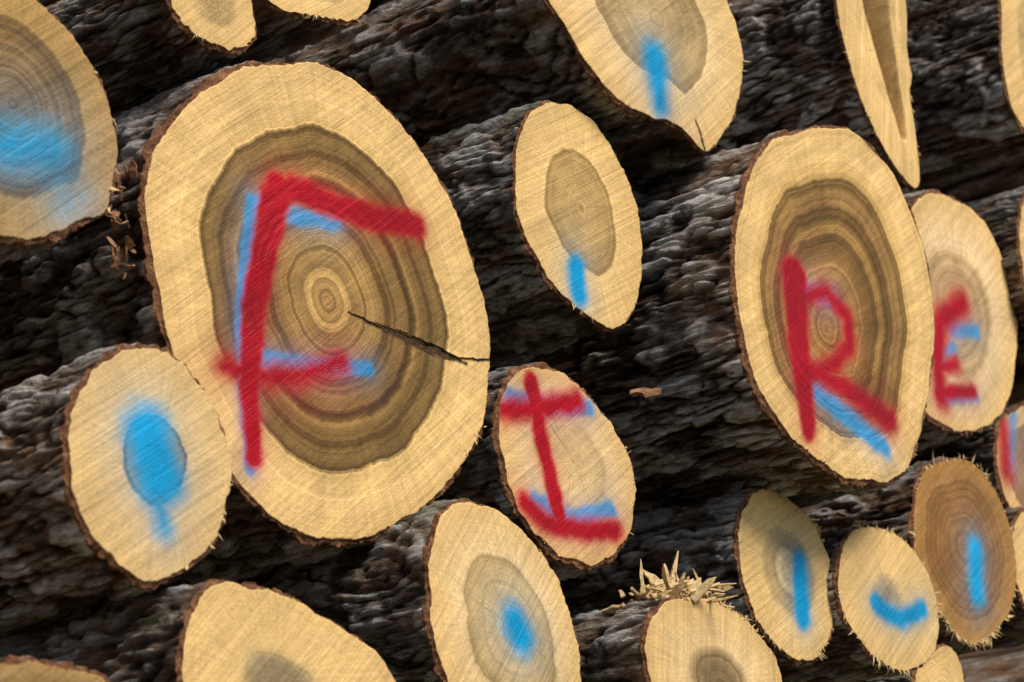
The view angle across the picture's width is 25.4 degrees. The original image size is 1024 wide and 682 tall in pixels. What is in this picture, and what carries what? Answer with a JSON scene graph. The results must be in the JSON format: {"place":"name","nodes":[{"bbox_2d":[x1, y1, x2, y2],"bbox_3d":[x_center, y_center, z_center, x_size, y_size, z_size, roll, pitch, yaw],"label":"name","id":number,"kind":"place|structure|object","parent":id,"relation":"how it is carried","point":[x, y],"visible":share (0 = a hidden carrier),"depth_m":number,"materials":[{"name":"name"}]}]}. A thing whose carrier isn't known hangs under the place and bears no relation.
{"place":"outdoors","nodes":[
{"label":"outdoors","id":0,"kind":"place"},
{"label":"ground","id":1,"kind":"structure","parent":0,"visible":0},
{"bbox_2d":[36,0,1023,681],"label":"log pile","id":2,"kind":"object","parent":1,"relation":"on","point":[1000,662],"depth_m":4.50,"materials":[{"name":"brown wood"}]},
{"bbox_2d":[0,655,109,681],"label":"log","id":3,"kind":"object","parent":2,"relation":"on","point":[23,669],"visible":1,"depth_m":1.72,"materials":[{"name":"brown wood"}]},
{"bbox_2d":[0,0,120,264],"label":"log","id":4,"kind":"object","parent":2,"relation":"on","point":[58,158],"visible":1,"depth_m":2.02,"materials":[{"name":"brown wood"}]},
{"bbox_2d":[0,342,236,632],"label":"log","id":5,"kind":"object","parent":2,"relation":"on","point":[115,470],"visible":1,"depth_m":1.92,"materials":[{"name":"brown wood"}]},
{"bbox_2d":[0,579,395,681],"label":"log","id":6,"kind":"object","parent":2,"relation":"on","point":[215,630],"visible":0.97,"depth_m":1.93,"materials":[{"name":"brown wood"}]},
{"bbox_2d":[111,0,369,117],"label":"log","id":7,"kind":"object","parent":2,"relation":"on","point":[285,28],"visible":0.22,"depth_m":2.51,"materials":[{"name":"brown wood"}]},
{"bbox_2d":[0,60,490,630],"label":"log","id":8,"kind":"object","parent":2,"relation":"on","point":[298,292],"visible":0.74,"depth_m":2.29,"materials":[{"name":"brown wood"}]},
{"bbox_2d":[106,160,137,279],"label":"torn bark shreds","id":9,"kind":"object","parent":8,"relation":"on","point":[131,172],"visible":0.88,"depth_m":2.15,"materials":[{"name":"brown wood"}]},
{"bbox_2d":[45,0,256,114],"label":"log","id":10,"kind":"object","parent":8,"relation":"on","point":[135,51],"visible":0.67,"depth_m":2.33,"materials":[{"name":"brown wood"}]},
{"bbox_2d":[20,498,580,681],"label":"log","id":11,"kind":"object","parent":2,"relation":"on","point":[462,590],"visible":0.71,"depth_m":2.28,"materials":[{"name":"brown wood"}]},
{"bbox_2d":[264,0,746,184],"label":"log","id":12,"kind":"object","parent":2,"relation":"on","point":[651,89],"visible":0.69,"depth_m":2.85,"materials":[{"name":"brown wood"}]},
{"bbox_2d":[419,100,641,367],"bbox_3d":[-1.068,0.160,3.673,3.070,0.366,0.258,-17,-27,38],"label":"log","id":13,"kind":"object","parent":2,"relation":"on","point":[540,193],"visible":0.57,"depth_m":2.69,"materials":[{"name":"brown wood"}]},
{"bbox_2d":[427,362,635,580],"bbox_3d":[-1.069,0.502,3.510,3.076,0.235,0.259,-18,-27,39],"label":"log","id":14,"kind":"object","parent":2,"relation":"on","point":[547,468],"visible":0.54,"depth_m":2.52,"materials":[{"name":"brown wood"}]},
{"bbox_2d":[630,387,661,396],"bbox_3d":[0.156,0.062,2.748,0.035,0.026,0.040,13,-24,-31],"label":"bark chip","id":15,"kind":"object","parent":2,"relation":"on","point":[645,392],"visible":1,"depth_m":2.74,"materials":[{"name":"brown wood"}]},
{"bbox_2d":[572,594,781,681],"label":"log","id":16,"kind":"object","parent":2,"relation":"on","point":[679,638],"visible":0.65,"depth_m":2.44,"materials":[{"name":"brown wood"}]},
{"bbox_2d":[601,551,737,612],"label":"wood splinters","id":17,"kind":"object","parent":16,"relation":"on","point":[667,586],"visible":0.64,"depth_m":2.47,"materials":[{"name":"beige wood"}]},
{"bbox_2d":[559,486,835,665],"bbox_3d":[-0.795,0.652,3.798,3.076,0.233,0.240,-17,-27,38],"label":"log","id":18,"kind":"object","parent":2,"relation":"on","point":[763,548],"visible":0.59,"depth_m":2.84,"materials":[{"name":"brown wood"}]},
{"bbox_2d":[488,125,934,515],"bbox_3d":[-0.724,0.295,3.872,3.075,0.523,0.490,-17,-27,38],"label":"log","id":19,"kind":"object","parent":18,"relation":"on","point":[776,332],"visible":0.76,"depth_m":2.85,"materials":[{"name":"brown wood"}]},
{"bbox_2d":[705,0,919,194],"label":"split log","id":20,"kind":"object","parent":2,"relation":"on","point":[840,63],"visible":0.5,"depth_m":3.38,"materials":[{"name":"brown wood"}]},
{"bbox_2d":[778,522,941,681],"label":"log","id":21,"kind":"object","parent":2,"relation":"on","point":[883,603],"visible":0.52,"depth_m":2.97,"materials":[{"name":"brown wood"}]},
{"bbox_2d":[801,455,1021,652],"bbox_3d":[-0.461,0.706,4.271,3.092,0.397,0.308,-18,-27,39],"label":"log","id":22,"kind":"object","parent":2,"relation":"on","point":[945,518],"visible":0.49,"depth_m":3.31,"materials":[{"name":"brown wood"}]},
{"bbox_2d":[860,643,963,681],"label":"log","id":23,"kind":"object","parent":2,"relation":"on","point":[946,663],"visible":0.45,"depth_m":3.18,"materials":[{"name":"brown wood"}]},
{"bbox_2d":[903,189,1018,451],"bbox_3d":[-0.453,0.305,4.505,3.072,0.440,0.405,-17,-27,38],"label":"log","id":24,"kind":"object","parent":2,"relation":"on","point":[976,327],"visible":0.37,"depth_m":3.57,"materials":[{"name":"brown wood"}]},
{"bbox_2d":[906,0,1023,187],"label":"log","id":25,"kind":"object","parent":2,"relation":"on","point":[966,60],"visible":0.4,"depth_m":3.86,"materials":[{"name":"brown wood"}]},
{"bbox_2d":[909,400,1023,508],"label":"log","id":26,"kind":"object","parent":2,"relation":"on","point":[996,449],"visible":0.19,"depth_m":3.66,"materials":[{"name":"brown wood"}]},
{"bbox_2d":[956,506,1023,653],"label":"log","id":27,"kind":"object","parent":2,"relation":"on","point":[1012,629],"visible":0.07,"depth_m":3.52,"materials":[{"name":"brown wood"}]},
{"bbox_2d":[964,187,1023,356],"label":"log","id":28,"kind":"object","parent":2,"relation":"on","point":[1001,215],"visible":0.1,"depth_m":3.73,"materials":[{"name":"brown wood"}]}
]}

